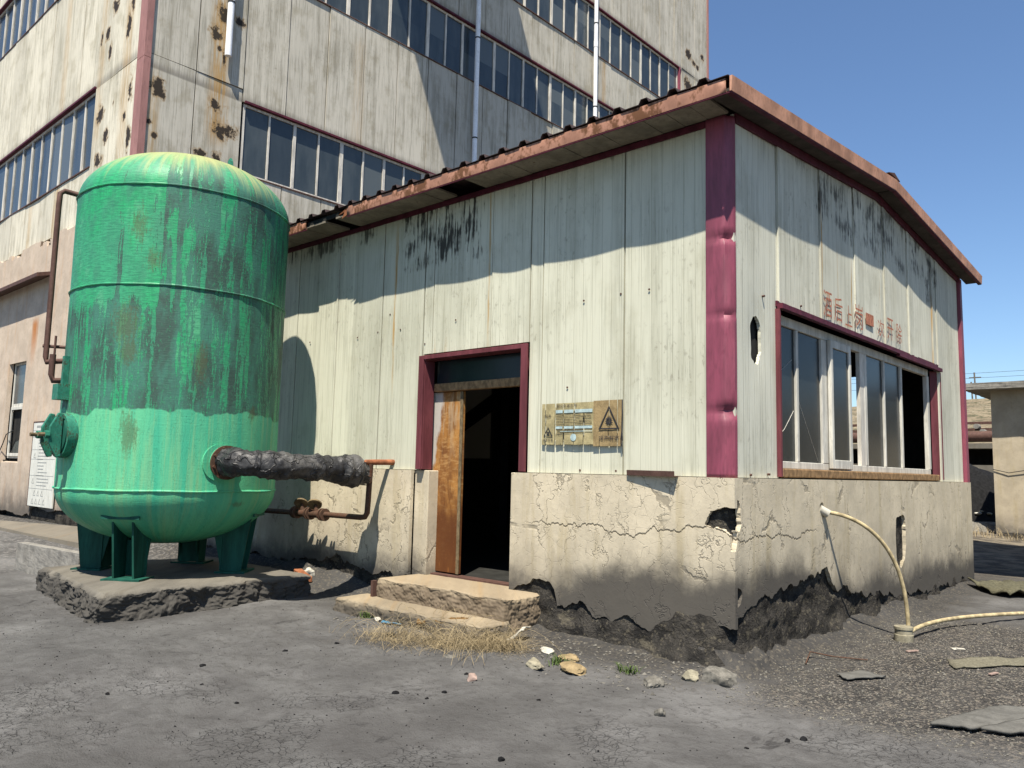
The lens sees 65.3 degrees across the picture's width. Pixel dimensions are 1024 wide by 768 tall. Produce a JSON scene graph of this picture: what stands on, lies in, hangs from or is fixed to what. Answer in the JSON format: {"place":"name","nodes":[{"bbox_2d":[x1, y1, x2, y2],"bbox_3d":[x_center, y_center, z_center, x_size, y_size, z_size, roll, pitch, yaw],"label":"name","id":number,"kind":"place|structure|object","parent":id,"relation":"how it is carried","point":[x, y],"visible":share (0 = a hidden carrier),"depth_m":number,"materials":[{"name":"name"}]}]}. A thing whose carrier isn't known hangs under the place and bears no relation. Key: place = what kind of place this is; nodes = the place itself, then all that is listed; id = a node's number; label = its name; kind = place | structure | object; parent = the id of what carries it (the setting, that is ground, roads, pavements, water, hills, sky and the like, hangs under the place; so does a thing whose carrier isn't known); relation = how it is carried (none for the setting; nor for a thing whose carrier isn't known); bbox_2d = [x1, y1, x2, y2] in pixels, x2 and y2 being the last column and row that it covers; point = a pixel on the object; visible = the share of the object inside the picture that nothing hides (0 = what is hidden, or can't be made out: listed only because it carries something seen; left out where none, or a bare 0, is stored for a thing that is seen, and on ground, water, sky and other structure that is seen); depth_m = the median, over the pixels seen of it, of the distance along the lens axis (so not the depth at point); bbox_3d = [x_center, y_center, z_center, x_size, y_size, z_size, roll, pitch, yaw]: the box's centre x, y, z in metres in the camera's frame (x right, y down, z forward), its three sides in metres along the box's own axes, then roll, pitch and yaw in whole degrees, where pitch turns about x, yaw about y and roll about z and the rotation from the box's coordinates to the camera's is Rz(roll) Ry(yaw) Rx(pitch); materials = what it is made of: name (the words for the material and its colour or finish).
{"place":"outdoors","nodes":[
{"label":"outdoors","id":0,"kind":"place"},
{"bbox_2d":[0,515,1023,767],"bbox_3d":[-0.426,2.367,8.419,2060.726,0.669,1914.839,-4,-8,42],"label":"ground","id":1,"kind":"structure","parent":0,"point":[42,727],"depth_m":5.84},
{"bbox_2d":[0,520,78,547],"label":"concrete apron","id":2,"kind":"object","parent":1,"relation":"on","point":[64,535],"visible":0.36,"depth_m":15.51,"materials":[{"name":"beige concrete"}]},
{"bbox_2d":[14,542,79,575],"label":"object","id":3,"kind":"structure","parent":1,"relation":"on","point":[32,558],"depth_m":11.09,"materials":[{"name":"grey concrete"}]},
{"bbox_2d":[36,556,310,623],"bbox_3d":[-4.258,2.562,9.808,2.830,0.536,2.688,-4,-8,42],"label":"concrete pad","id":4,"kind":"object","parent":1,"relation":"on","point":[169,589],"visible":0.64,"depth_m":8.98,"materials":[{"name":"grey concrete"}]},
{"bbox_2d":[29,152,289,581],"bbox_3d":[-4.325,-0.332,10.207,2.690,5.319,2.571,2,-6,-4],"label":"storage tank","id":5,"kind":"object","parent":4,"relation":"on","point":[166,390],"visible":0.99,"depth_m":9.16,"materials":[{"name":"green metal"}]},
{"bbox_2d":[215,447,394,487],"bbox_3d":[-2.322,0.995,9.374,2.178,0.456,0.584,5,-7,-31],"label":"wrapped pipe","id":6,"kind":"object","parent":5,"relation":"attached to","point":[349,471],"visible":1,"depth_m":9.05,"materials":[{"name":"black fabric"}]},
{"bbox_2d":[264,464,372,520],"bbox_3d":[-3.175,1.454,10.553,3.135,0.845,1.003,-4,-8,42],"label":"drain pipe","id":7,"kind":"object","parent":5,"relation":"attached to","point":[300,508],"visible":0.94,"depth_m":10.51,"materials":[{"name":"brown metal"}]},
{"bbox_2d":[294,569,311,581],"bbox_3d":[-2.728,2.497,10.417,0.107,0.128,0.425,5,-7,-33],"label":"timber plank","id":8,"kind":"object","parent":1,"relation":"on","point":[301,571],"visible":0.48,"depth_m":10.45,"materials":[{"name":"orange wood"}]},
{"bbox_2d":[304,567,314,575],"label":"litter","id":9,"kind":"object","parent":1,"relation":"on","point":[309,571],"visible":0.66,"depth_m":10.57,"materials":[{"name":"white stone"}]},
{"bbox_2d":[0,0,708,525],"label":"tall building","id":10,"kind":"structure","parent":1,"relation":"on","point":[302,108],"depth_m":20.97,"materials":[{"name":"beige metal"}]},
{"bbox_2d":[0,159,6,220],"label":"window","id":11,"kind":"structure","parent":10,"relation":"in","point":[2,162],"depth_m":23.67,"materials":[{"name":"blue glass"}]},
{"bbox_2d":[0,0,21,60],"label":"window","id":12,"kind":"structure","parent":10,"relation":"in","point":[10,12],"depth_m":24.82,"materials":[{"name":"blue glass"}]},
{"bbox_2d":[0,138,32,222],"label":"window","id":13,"kind":"structure","parent":10,"relation":"in","point":[18,165],"depth_m":22.70,"materials":[{"name":"blue glass"}]},
{"bbox_2d":[7,361,26,457],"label":"window","id":14,"kind":"structure","parent":10,"relation":"in","point":[20,368],"depth_m":20.68,"materials":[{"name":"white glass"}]},
{"bbox_2d":[14,0,45,44],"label":"window","id":15,"kind":"structure","parent":10,"relation":"in","point":[32,11],"depth_m":23.43,"materials":[{"name":"blue glass"}]},
{"bbox_2d":[26,421,55,508],"bbox_3d":[-10.823,1.844,18.436,1.660,1.990,0.044,-4,-8,42],"label":"notice board","id":16,"kind":"object","parent":10,"relation":"attached to","point":[40,492],"visible":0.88,"depth_m":18.46,"materials":[{"name":"white paper"}]},
{"bbox_2d":[23,114,62,207],"bbox_3d":[-12.363,-5.838,21.088,2.300,1.980,0.145,-4,-8,42],"label":"window","id":17,"kind":"structure","parent":10,"relation":"in","point":[45,159],"depth_m":21.15,"materials":[{"name":"blue glass"}]},
{"bbox_2d":[41,0,58,16],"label":"window","id":18,"kind":"structure","parent":10,"relation":"in","point":[49,3],"depth_m":22.20,"materials":[{"name":"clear glass"}]},
{"bbox_2d":[53,86,96,188],"bbox_3d":[-10.662,-5.966,19.545,2.300,1.980,0.145,-4,-8,42],"label":"window","id":19,"kind":"structure","parent":10,"relation":"in","point":[78,119],"depth_m":19.65,"materials":[{"name":"blue glass"}]},
{"bbox_2d":[225,0,234,57],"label":"downpipe","id":20,"kind":"object","parent":10,"relation":"attached to","point":[229,28],"visible":1,"depth_m":18.29,"materials":[{"name":"white plastic"}]},
{"bbox_2d":[239,101,343,204],"bbox_3d":[-5.359,-5.605,19.649,0.145,1.790,2.790,-4,-8,42],"label":"window","id":21,"kind":"structure","parent":10,"relation":"in","point":[288,153],"depth_m":19.61,"materials":[{"name":"blue glass"}]},
{"bbox_2d":[317,0,349,16],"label":"window","id":22,"kind":"structure","parent":10,"relation":"in","point":[342,6],"depth_m":20.97,"materials":[{"name":"blue glass"}]},
{"bbox_2d":[339,139,424,205],"bbox_3d":[-3.482,-5.340,21.696,0.145,1.790,2.790,-4,-8,42],"label":"window","id":23,"kind":"structure","parent":10,"relation":"in","point":[363,172],"depth_m":21.37,"materials":[{"name":"blue glass"}]},
{"bbox_2d":[348,0,430,58],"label":"window","id":24,"kind":"structure","parent":10,"relation":"in","point":[405,22],"depth_m":22.50,"materials":[{"name":"blue glass"}]},
{"bbox_2d":[427,0,496,93],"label":"window","id":25,"kind":"structure","parent":10,"relation":"in","point":[451,38],"depth_m":24.22,"materials":[{"name":"blue glass"}]},
{"bbox_2d":[472,0,480,161],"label":"downpipe","id":26,"kind":"object","parent":10,"relation":"attached to","point":[476,82],"visible":0.52,"depth_m":24.33,"materials":[{"name":"white plastic"}]},
{"bbox_2d":[494,39,552,122],"bbox_3d":[0.390,-9.933,26.347,0.145,1.820,2.790,-4,-8,42],"label":"window","id":27,"kind":"structure","parent":10,"relation":"in","point":[525,84],"depth_m":26.34,"materials":[{"name":"blue glass"}]},
{"bbox_2d":[514,0,552,26],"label":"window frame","id":28,"kind":"structure","parent":10,"relation":"in","point":[542,9],"depth_m":27.29,"materials":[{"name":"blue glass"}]},
{"bbox_2d":[550,72,600,128],"bbox_3d":[2.266,-9.668,28.394,0.145,1.820,2.790,-4,-8,42],"label":"window","id":29,"kind":"structure","parent":10,"relation":"in","point":[568,105],"depth_m":28.17,"materials":[{"name":"blue glass"}]},
{"bbox_2d":[552,0,601,57],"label":"window","id":30,"kind":"structure","parent":10,"relation":"in","point":[573,18],"depth_m":28.85,"materials":[{"name":"blue glass"}]},
{"bbox_2d":[593,0,598,116],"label":"downpipe","id":31,"kind":"object","parent":10,"relation":"attached to","point":[595,79],"visible":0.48,"depth_m":29.11,"materials":[{"name":"white plastic"}]},
{"bbox_2d":[599,101,613,117],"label":"window","id":32,"kind":"structure","parent":10,"relation":"in","point":[604,110],"depth_m":29.77,"materials":[{"name":"blue glass"}]},
{"bbox_2d":[599,9,642,85],"bbox_3d":[4.224,-12.926,30.823,0.145,1.930,2.790,-4,-8,42],"label":"window","id":33,"kind":"structure","parent":10,"relation":"in","point":[620,49],"depth_m":30.82,"materials":[{"name":"blue glass"}]},
{"bbox_2d":[641,40,678,97],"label":"window","id":34,"kind":"structure","parent":10,"relation":"in","point":[658,72],"depth_m":32.76,"materials":[{"name":"blue glass"}]},
{"bbox_2d":[357,610,374,618],"bbox_3d":[-1.560,2.477,8.588,0.325,0.079,0.210,-4,-8,42],"label":"weed","id":35,"kind":"object","parent":1,"relation":"on","point":[366,615],"visible":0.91,"depth_m":8.57,"materials":[{"name":"green plant"}]},
{"bbox_2d":[370,580,376,596],"bbox_3d":[-1.585,2.419,9.148,0.040,0.330,0.060,-4,-8,42],"label":"steel stub","id":36,"kind":"object","parent":1,"relation":"on","point":[373,593],"visible":0.64,"depth_m":9.14,"materials":[{"name":"brown metal"}]},
{"bbox_2d":[2,587,806,767],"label":"coal grit","id":37,"kind":"object","parent":1,"relation":"on","point":[350,691],"visible":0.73,"depth_m":5.82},
{"bbox_2d":[333,593,512,641],"bbox_3d":[-1.004,2.528,8.430,2.400,0.320,0.538,-4,-8,42],"label":"door step","id":38,"kind":"object","parent":1,"relation":"on","point":[376,606],"depth_m":8.23,"materials":[{"name":"concrete"}]},
{"bbox_2d":[416,617,467,625],"bbox_3d":[-0.630,2.382,7.979,0.763,0.130,0.281,-2,-7,31],"label":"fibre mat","id":39,"kind":"object","parent":1,"relation":"on","point":[418,620],"visible":0.25,"depth_m":7.94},
{"bbox_2d":[334,603,562,664],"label":"dry stems","id":40,"kind":"object","parent":1,"relation":"on","point":[466,641],"visible":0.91,"depth_m":7.37,"materials":[{"name":"plant"}]},
{"bbox_2d":[444,654,455,657],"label":"stone","id":41,"kind":"object","parent":1,"relation":"on","point":[448,656],"visible":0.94,"depth_m":6.93,"materials":[{"name":"grey stone"}]},
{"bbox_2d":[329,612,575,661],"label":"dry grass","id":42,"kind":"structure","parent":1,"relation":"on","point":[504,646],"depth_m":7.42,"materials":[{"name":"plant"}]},
{"bbox_2d":[376,574,540,634],"bbox_3d":[-0.577,2.433,8.732,2.030,0.480,0.780,-4,-8,42],"label":"door step","id":43,"kind":"object","parent":1,"relation":"on","point":[520,609],"depth_m":8.33,"materials":[{"name":"concrete"}]},
{"bbox_2d":[467,673,476,681],"bbox_3d":[-0.304,2.285,6.188,0.080,0.090,0.079,0,-6,9],"label":"stone","id":44,"kind":"object","parent":1,"relation":"on","point":[472,677],"visible":0.89,"depth_m":6.16,"materials":[{"name":"pink stone"}]},
{"bbox_2d":[498,756,504,761],"bbox_3d":[-0.061,2.110,4.487,0.053,0.037,0.038,4,-7,-24],"label":"coal lump","id":45,"kind":"object","parent":1,"relation":"on","point":[501,759],"visible":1,"depth_m":4.47,"materials":[{"name":"black stone"}]},
{"bbox_2d":[333,617,704,694],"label":"rubble chips","id":46,"kind":"object","parent":1,"relation":"on","point":[617,675],"visible":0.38,"depth_m":6.99,"materials":[{"name":"grey gravel"}]},
{"bbox_2d":[507,626,530,639],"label":"plastic litter","id":47,"kind":"object","parent":1,"relation":"on","point":[519,631],"visible":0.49,"depth_m":7.70,"materials":[{"name":"white plastic"}]},
{"bbox_2d":[526,657,543,669],"bbox_3d":[0.188,2.348,6.664,0.140,0.095,0.273,3,-7,-19],"label":"stone","id":48,"kind":"object","parent":1,"relation":"on","point":[534,663],"visible":0.98,"depth_m":6.60,"materials":[{"name":"beige stone"}]},
{"bbox_2d":[540,647,553,654],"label":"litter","id":49,"kind":"object","parent":1,"relation":"on","point":[549,651],"visible":0.8,"depth_m":7.19,"materials":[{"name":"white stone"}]},
{"bbox_2d":[545,653,572,665],"bbox_3d":[0.403,2.344,6.788,0.204,0.079,0.269,3,-7,-19],"label":"weed","id":50,"kind":"object","parent":1,"relation":"on","point":[556,661],"visible":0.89,"depth_m":6.80,"materials":[{"name":"green plant"}]},
{"bbox_2d":[558,653,579,661],"bbox_3d":[0.503,2.383,6.947,0.216,0.068,0.125,-2,-7,31],"label":"stone","id":51,"kind":"object","parent":1,"relation":"on","point":[573,657],"visible":0.83,"depth_m":6.92,"materials":[{"name":"beige stone"}]},
{"bbox_2d":[560,661,586,675],"bbox_3d":[0.491,2.345,6.579,0.201,0.100,0.346,3,-6,-16],"label":"stone","id":52,"kind":"object","parent":1,"relation":"on","point":[572,668],"visible":0.98,"depth_m":6.50,"materials":[{"name":"beige stone"}]},
{"bbox_2d":[206,74,981,666],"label":"pump shed","id":53,"kind":"structure","parent":1,"relation":"on","point":[726,288],"depth_m":8.64,"materials":[{"name":"beige metal"}]},
{"bbox_2d":[428,391,465,573],"bbox_3d":[-0.807,1.179,9.651,0.575,2.179,0.070,-4,-8,42],"label":"door","id":54,"kind":"structure","parent":53,"relation":"in","point":[449,407],"depth_m":9.59,"materials":[{"name":"brown wood"}]},
{"bbox_2d":[542,402,593,444],"bbox_3d":[0.562,0.413,8.202,0.670,0.437,0.014,-4,-8,42],"label":"hazard notice","id":55,"kind":"object","parent":53,"relation":"attached to","point":[566,427],"visible":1,"depth_m":8.19,"materials":[{"name":"paper"}]},
{"bbox_2d":[593,399,622,446],"bbox_3d":[0.949,0.386,7.850,0.028,0.458,0.373,7,-9,-44],"label":"noise sign","id":56,"kind":"object","parent":53,"relation":"attached to","point":[601,422],"visible":1,"depth_m":7.86,"materials":[{"name":"brown paper"}]},
{"bbox_2d":[626,470,678,476],"bbox_3d":[1.296,0.829,7.422,0.545,0.054,0.116,-4,-8,42],"label":"steel angle","id":57,"kind":"object","parent":53,"relation":"on","point":[650,473],"visible":1,"depth_m":7.39,"materials":[{"name":"brown metal"}]},
{"bbox_2d":[775,301,943,480],"bbox_3d":[4.418,0.315,9.924,0.345,1.725,5.725,-4,-8,42],"label":"window","id":58,"kind":"structure","parent":53,"relation":"in","point":[814,386],"depth_m":9.06,"materials":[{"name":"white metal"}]},
{"bbox_2d":[820,505,909,625],"bbox_3d":[3.633,1.922,8.227,0.979,1.320,0.112,2,-6,-4],"label":"hose","id":59,"kind":"object","parent":53,"relation":"attached to","point":[825,512],"visible":0.92,"depth_m":8.22,"materials":[{"name":"white plastic"}]},
{"bbox_2d":[614,662,642,675],"bbox_3d":[0.952,2.352,6.610,0.233,0.080,0.322,6,-8,-37],"label":"weed","id":60,"kind":"object","parent":1,"relation":"on","point":[628,671],"visible":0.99,"depth_m":6.60,"materials":[{"name":"green plant"}]},
{"bbox_2d":[644,675,664,688],"bbox_3d":[1.107,2.337,6.226,0.168,0.100,0.316,0,-6,14],"label":"stone","id":61,"kind":"object","parent":1,"relation":"on","point":[654,681],"visible":0.88,"depth_m":6.16,"materials":[{"name":"grey stone"}]},
{"bbox_2d":[654,708,665,716],"bbox_3d":[0.996,2.227,5.390,0.082,0.086,0.063,-4,-8,42],"label":"stone","id":62,"kind":"object","parent":1,"relation":"on","point":[660,712],"visible":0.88,"depth_m":5.37,"materials":[{"name":"grey stone"}]},
{"bbox_2d":[681,669,698,681],"bbox_3d":[1.424,2.329,6.356,0.155,0.116,0.117,-4,-8,42],"label":"stone","id":63,"kind":"object","parent":1,"relation":"on","point":[690,675],"visible":0.94,"depth_m":6.33,"materials":[{"name":"beige stone"}]},
{"bbox_2d":[701,666,736,687],"bbox_3d":[1.630,2.323,6.294,0.273,0.174,0.189,-2,-7,25],"label":"stone","id":64,"kind":"object","parent":1,"relation":"on","point":[721,676],"visible":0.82,"depth_m":6.26,"materials":[{"name":"grey stone"}]},
{"bbox_2d":[800,736,807,740],"bbox_3d":[1.806,2.202,4.944,0.048,0.037,0.050,0,-6,11],"label":"coal lump","id":65,"kind":"object","parent":1,"relation":"on","point":[803,738],"visible":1,"depth_m":4.94,"materials":[{"name":"grey stone"}]},
{"bbox_2d":[805,651,867,663],"bbox_3d":[2.866,2.454,7.193,0.654,0.066,0.193,3,-6,-16],"label":"rebar","id":66,"kind":"object","parent":1,"relation":"on","point":[833,656],"visible":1,"depth_m":7.22,"materials":[{"name":"brown metal"}]},
{"bbox_2d":[836,670,885,679],"bbox_3d":[2.869,2.413,6.615,0.428,0.031,0.222,5,-7,-31],"label":"slate flake","id":67,"kind":"object","parent":1,"relation":"on","point":[855,674],"visible":1,"depth_m":6.60,"materials":[{"name":"grey stone"}]},
{"bbox_2d":[894,625,913,642],"bbox_3d":[3.999,2.556,8.154,0.184,0.160,0.184,-4,-8,42],"label":"pipe collar","id":68,"kind":"object","parent":1,"relation":"on","point":[903,633],"visible":0.96,"depth_m":8.09,"materials":[{"name":"plastic"}]},
{"bbox_2d":[853,443,993,472],"bbox_3d":[20.008,4.878,39.988,14.000,3.680,2.400,-4,-8,42],"label":"coal bunker","id":69,"kind":"object","parent":1,"relation":"on","point":[980,455],"depth_m":38.51,"materials":[{"name":"grey concrete"}]},
{"bbox_2d":[852,421,991,432],"bbox_3d":[20.346,2.420,39.520,11.400,1.120,0.700,-4,-8,42],"label":"steel trestle","id":70,"kind":"object","parent":69,"relation":"on","point":[976,426],"visible":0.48,"depth_m":37.98,"materials":[{"name":"brown metal"}]},
{"bbox_2d":[913,611,1023,632],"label":"hose","id":71,"kind":"object","parent":1,"relation":"on","point":[933,622],"visible":0.93,"depth_m":9.05,"materials":[{"name":"beige rubber"}]},
{"bbox_2d":[930,705,1023,729],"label":"grey sheet","id":72,"kind":"object","parent":1,"relation":"on","point":[976,719],"visible":0.94,"depth_m":5.42,"materials":[{"name":"grey concrete"}]},
{"bbox_2d":[969,464,995,521],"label":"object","id":73,"kind":"object","parent":1,"relation":"on","point":[982,490],"visible":0.15,"depth_m":30.93,"materials":[{"name":"grey"}]},
{"bbox_2d":[972,521,995,532],"bbox_3d":[14.968,4.762,26.090,3.200,0.584,2.400,-4,-8,42],"label":"rubble heap","id":74,"kind":"object","parent":1,"relation":"on","point":[986,526],"visible":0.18,"depth_m":25.43,"materials":[{"name":"grey stone"}]},
{"bbox_2d":[947,656,1023,668],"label":"felt scrap","id":75,"kind":"object","parent":1,"relation":"on","point":[978,662],"visible":1,"depth_m":7.19,"materials":[{"name":"beige fabric"}]},
{"bbox_2d":[966,380,1023,537],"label":"flat roofed hut","id":76,"kind":"object","parent":1,"relation":"on","point":[1006,398],"visible":0.93,"depth_m":24.51,"materials":[{"name":"beige paint"}]},
{"bbox_2d":[853,431,991,442],"bbox_3d":[20.579,2.584,38.944,10.500,0.711,0.711,-4,-8,42],"label":"rusty duct","id":77,"kind":"object","parent":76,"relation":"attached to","point":[979,436],"depth_m":37.49,"materials":[{"name":"brown metal"}]},
{"bbox_2d":[968,577,1023,595],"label":"tarpaulin","id":78,"kind":"object","parent":1,"relation":"on","point":[1010,587],"visible":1,"depth_m":11.77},
{"bbox_2d":[973,526,1023,540],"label":"dead weeds","id":79,"kind":"object","parent":1,"relation":"on","point":[977,533],"visible":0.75,"depth_m":23.59,"materials":[{"name":"plant"}]},
{"bbox_2d":[981,718,1023,734],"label":"grey sheet","id":80,"kind":"object","parent":1,"relation":"on","point":[1012,727],"visible":1,"depth_m":5.20,"materials":[{"name":"grey concrete"}]},
{"bbox_2d":[709,0,1023,406],"label":"sky","id":81,"kind":"structure","parent":0,"point":[929,93],"materials":[{"name":"blue"}]},
{"bbox_2d":[712,611,1023,762],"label":"gravel","id":82,"kind":"structure","parent":0,"point":[903,728],"depth_m":6.45,"materials":[{"name":"grey gravel"}]},
{"bbox_2d":[852,398,991,443],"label":"hill","id":83,"kind":"structure","parent":0,"point":[978,410],"depth_m":112.01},
{"bbox_2d":[969,372,980,398],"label":"utility pole","id":84,"kind":"object","parent":83,"relation":"on","point":[974,377],"visible":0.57,"depth_m":148.11,"materials":[{"name":"grey concrete"}]},
{"bbox_2d":[852,370,1023,390],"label":"overhead wire","id":85,"kind":"object","parent":84,"relation":"attached to","point":[972,373],"visible":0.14,"depth_m":146.85,"materials":[{"name":"black metal"}]}
]}

